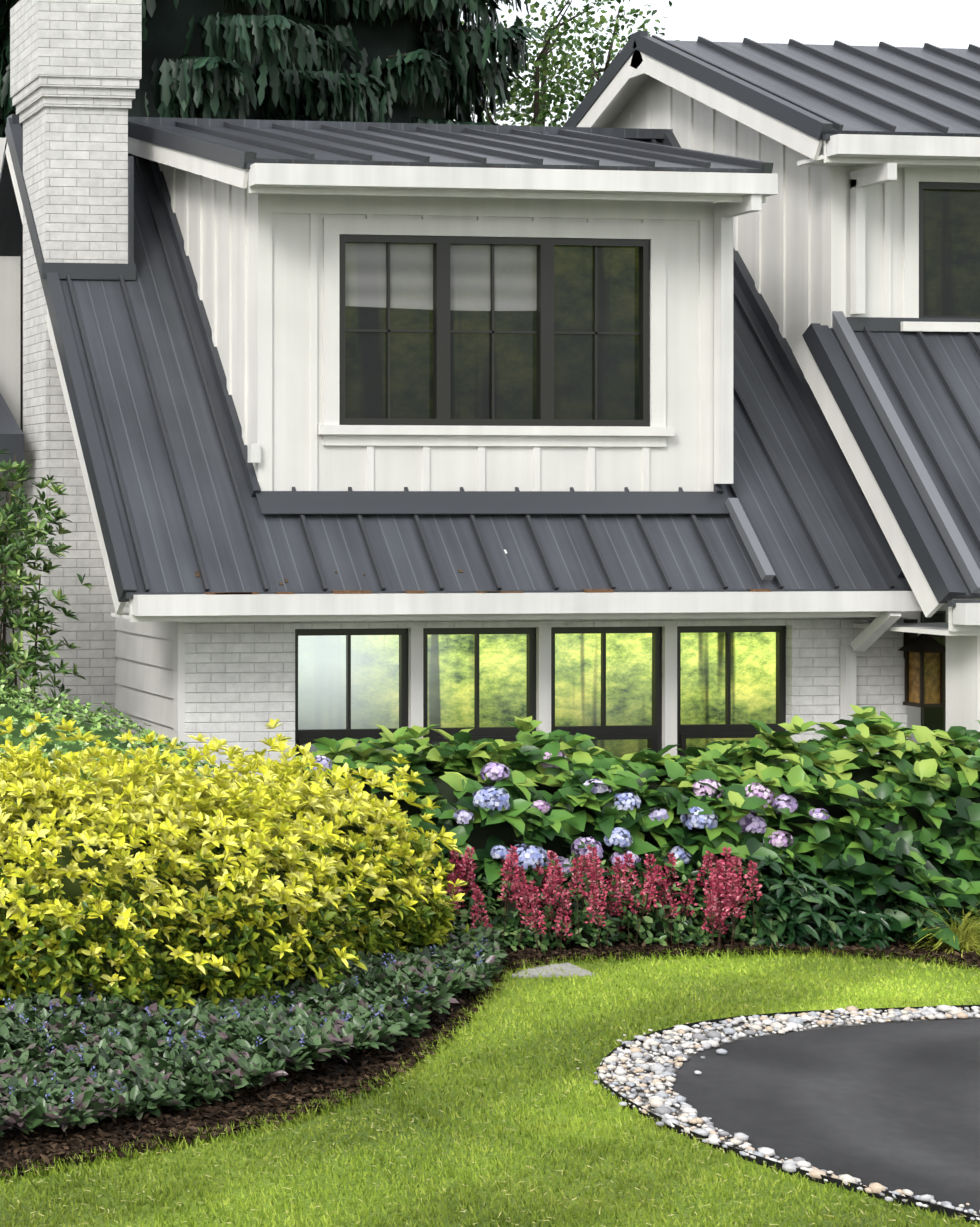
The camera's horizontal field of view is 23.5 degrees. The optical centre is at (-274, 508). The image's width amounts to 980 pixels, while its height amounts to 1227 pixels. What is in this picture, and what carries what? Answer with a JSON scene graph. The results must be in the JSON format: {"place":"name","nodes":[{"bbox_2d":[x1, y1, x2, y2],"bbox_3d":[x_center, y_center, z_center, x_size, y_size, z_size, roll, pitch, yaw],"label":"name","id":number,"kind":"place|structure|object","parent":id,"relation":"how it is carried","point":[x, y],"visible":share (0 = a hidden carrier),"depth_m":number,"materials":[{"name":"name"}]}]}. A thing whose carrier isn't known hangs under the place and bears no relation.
{"place":"outdoors","nodes":[
{"label":"outdoors","id":0,"kind":"place"},
{"bbox_2d":[0,0,22,572],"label":"conifer tree foliage","id":1,"kind":"object","parent":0,"point":[2,110],"depth_m":24.99,"materials":[{"name":"green plant"}]},
{"bbox_2d":[375,724,413,744],"bbox_3d":[4.176,1.409,13.075,0.225,0.119,0.274,0,0,-7],"label":"hydrangea shoot","id":2,"kind":"object","parent":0,"point":[395,737],"visible":1,"depth_m":13.11,"materials":[{"name":"green plant"}]},
{"bbox_2d":[270,0,548,124],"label":"conifer tree","id":3,"kind":"object","parent":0,"point":[458,86],"depth_m":25.53,"materials":[{"name":"green plant"}]},
{"bbox_2d":[0,585,979,1226],"bbox_3d":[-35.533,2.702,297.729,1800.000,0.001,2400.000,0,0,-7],"label":"ground","id":4,"kind":"structure","parent":0,"point":[500,1029],"depth_m":8.80,"materials":[{"name":"green plant"}]},
{"bbox_2d":[0,449,92,717],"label":"laurel shrub","id":5,"kind":"object","parent":4,"relation":"on","point":[14,550],"depth_m":14.37,"materials":[{"name":"green plant"}]},
{"bbox_2d":[0,0,387,607],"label":"conifer tree","id":6,"kind":"object","parent":4,"relation":"on","point":[214,83],"depth_m":23.65,"materials":[{"name":"green plant"}]},
{"bbox_2d":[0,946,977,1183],"bbox_3d":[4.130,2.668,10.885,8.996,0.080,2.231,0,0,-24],"label":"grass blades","id":7,"kind":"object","parent":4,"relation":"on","point":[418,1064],"visible":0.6,"depth_m":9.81,"materials":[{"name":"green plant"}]},
{"bbox_2d":[0,0,979,791],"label":"house","id":8,"kind":"structure","parent":4,"relation":"on","point":[632,406],"depth_m":14.69,"materials":[{"name":"metal"}]},
{"bbox_2d":[0,954,979,1226],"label":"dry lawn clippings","id":9,"kind":"object","parent":4,"relation":"on","point":[508,1128],"visible":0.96,"depth_m":8.56,"materials":[{"name":"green plant"}]},
{"bbox_2d":[0,905,979,1179],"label":"mulch bed","id":10,"kind":"object","parent":4,"relation":"on","point":[4,1153],"depth_m":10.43,"materials":[{"name":"brown wood"}]},
{"bbox_2d":[0,680,218,812],"bbox_3d":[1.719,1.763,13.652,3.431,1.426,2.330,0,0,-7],"label":"variegated hedge","id":11,"kind":"object","parent":10,"relation":"on","point":[95,720],"visible":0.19,"depth_m":13.36,"materials":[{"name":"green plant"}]},
{"bbox_2d":[0,810,425,988],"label":"choisya","id":12,"kind":"object","parent":10,"relation":"on","point":[70,888],"visible":0.1,"depth_m":11.23,"materials":[{"name":"yellow plant"}]},
{"bbox_2d":[0,712,467,1007],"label":"yellow shrub","id":13,"kind":"object","parent":10,"relation":"on","point":[230,806],"visible":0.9,"depth_m":11.29,"materials":[{"name":"yellow plant"}]},
{"bbox_2d":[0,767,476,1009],"bbox_3d":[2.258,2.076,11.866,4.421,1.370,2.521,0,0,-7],"label":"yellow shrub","id":14,"kind":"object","parent":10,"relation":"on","point":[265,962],"visible":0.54,"depth_m":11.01,"materials":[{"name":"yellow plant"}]},
{"bbox_2d":[0,975,494,1146],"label":"ajuga underlayer","id":15,"kind":"object","parent":10,"relation":"on","point":[223,1101],"visible":0.18,"depth_m":9.71,"materials":[{"name":"green plant"}]},
{"bbox_2d":[0,918,510,1136],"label":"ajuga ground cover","id":16,"kind":"object","parent":15,"relation":"on","point":[145,1062],"visible":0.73,"depth_m":10.12,"materials":[{"name":"green plant"}]},
{"bbox_2d":[3,936,491,1108],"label":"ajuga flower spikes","id":17,"kind":"object","parent":16,"relation":"on","point":[201,1032],"visible":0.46,"depth_m":10.34,"materials":[{"name":"plant"}]},
{"bbox_2d":[432,840,778,956],"bbox_3d":[5.407,2.429,12.861,2.358,0.820,0.672,0,0,-7],"label":"astilbe","id":18,"kind":"object","parent":10,"relation":"on","point":[575,916],"depth_m":12.73,"materials":[{"name":"plant"}]},
{"bbox_2d":[445,845,762,939],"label":"astilbe flowers","id":19,"kind":"object","parent":18,"relation":"attached to","point":[730,894],"visible":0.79,"depth_m":12.63,"materials":[{"name":"red plant"}]},
{"bbox_2d":[294,711,979,950],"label":"hydrangea shrub leaves","id":20,"kind":"object","parent":10,"relation":"on","point":[869,803],"visible":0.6,"depth_m":13.09,"materials":[{"name":"green plant"}]},
{"bbox_2d":[309,755,668,823],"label":"hydrangea flowers","id":21,"kind":"object","parent":20,"relation":"on","point":[661,812],"visible":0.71,"depth_m":13.01,"materials":[{"name":"purple plant"}]},
{"bbox_2d":[505,716,541,731],"bbox_3d":[5.131,1.387,13.469,0.186,0.100,0.216,0,0,-23],"label":"hydrangea shoot","id":22,"kind":"object","parent":20,"relation":"on","point":[528,724],"visible":1,"depth_m":13.43,"materials":[{"name":"green plant"}]},
{"bbox_2d":[473,786,717,868],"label":"hydrangea flowers","id":23,"kind":"object","parent":20,"relation":"on","point":[537,855],"visible":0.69,"depth_m":12.84,"materials":[{"name":"blue plant"}]},
{"bbox_2d":[480,762,828,873],"bbox_3d":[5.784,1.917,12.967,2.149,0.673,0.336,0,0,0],"label":"hydrangea flowers","id":24,"kind":"object","parent":20,"relation":"on","point":[498,770],"visible":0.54,"depth_m":12.97,"materials":[{"name":"plant"}]},
{"bbox_2d":[531,751,792,846],"bbox_3d":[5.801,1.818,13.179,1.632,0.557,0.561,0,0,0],"label":"hydrangea flowers","id":25,"kind":"object","parent":20,"relation":"on","point":[774,839],"visible":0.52,"depth_m":13.05,"materials":[{"name":"plant"}]},
{"bbox_2d":[541,786,787,842],"bbox_3d":[5.799,1.827,13.179,1.580,0.521,0.497,0,0,0],"label":"hydrangea bloom","id":26,"kind":"object","parent":20,"relation":"on","point":[784,837],"visible":0.08,"depth_m":13.07,"materials":[{"name":"purple plant"}]},
{"bbox_2d":[778,715,817,732],"bbox_3d":[6.830,1.371,13.261,0.215,0.110,0.197,0,0,-15],"label":"hydrangea shoot","id":27,"kind":"object","parent":20,"relation":"on","point":[797,725],"visible":1,"depth_m":13.28,"materials":[{"name":"green plant"}]},
{"bbox_2d":[845,723,880,743],"bbox_3d":[7.250,1.435,13.312,0.256,0.119,0.173,0,0,-27],"label":"hydrangea shoot","id":28,"kind":"object","parent":20,"relation":"on","point":[859,733],"visible":1,"depth_m":13.34,"materials":[{"name":"green plant"}]},
{"bbox_2d":[848,704,888,719],"bbox_3d":[7.333,1.312,13.458,0.249,0.090,0.224,0,0,-7],"label":"hydrangea shoot","id":29,"kind":"object","parent":20,"relation":"on","point":[868,712],"visible":1,"depth_m":13.48,"materials":[{"name":"green plant"}]},
{"bbox_2d":[332,765,979,948],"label":"shrub","id":30,"kind":"object","parent":10,"relation":"on","point":[479,836],"visible":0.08,"depth_m":13.11,"materials":[{"name":"green plant"}]},
{"bbox_2d":[725,847,970,950],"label":"hellebore leaves","id":31,"kind":"object","parent":10,"relation":"on","point":[793,927],"visible":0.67,"depth_m":12.76,"materials":[{"name":"green plant"}]},
{"bbox_2d":[890,903,979,955],"bbox_3d":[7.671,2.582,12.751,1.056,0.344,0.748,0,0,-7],"label":"hakone grass","id":32,"kind":"object","parent":10,"relation":"on","point":[968,929],"depth_m":12.66,"materials":[{"name":"plant"}]},
{"bbox_2d":[512,963,594,977],"bbox_3d":[4.756,2.705,12.223,0.500,0.034,0.320,0,0,-7],"label":"stepping stone","id":33,"kind":"object","parent":4,"relation":"on","point":[556,970],"visible":0.36,"depth_m":12.15,"materials":[{"name":"grey stone"}]},
{"bbox_2d":[453,0,679,126],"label":"maple tree","id":34,"kind":"object","parent":4,"relation":"on","point":[557,91],"depth_m":30.93,"materials":[{"name":"green plant"}]},
{"bbox_2d":[454,0,979,126],"label":"sky","id":35,"kind":"structure","parent":0,"point":[955,24],"materials":[{"name":"white"}]},
{"bbox_2d":[597,1005,979,1223],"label":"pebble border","id":36,"kind":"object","parent":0,"point":[893,1105],"depth_m":9.54,"materials":[{"name":"stone"}]},
{"bbox_2d":[578,1005,979,1219],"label":"pebble border","id":37,"kind":"object","parent":36,"relation":"on","point":[661,1101],"visible":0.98,"depth_m":10.13,"materials":[{"name":"white stone"}]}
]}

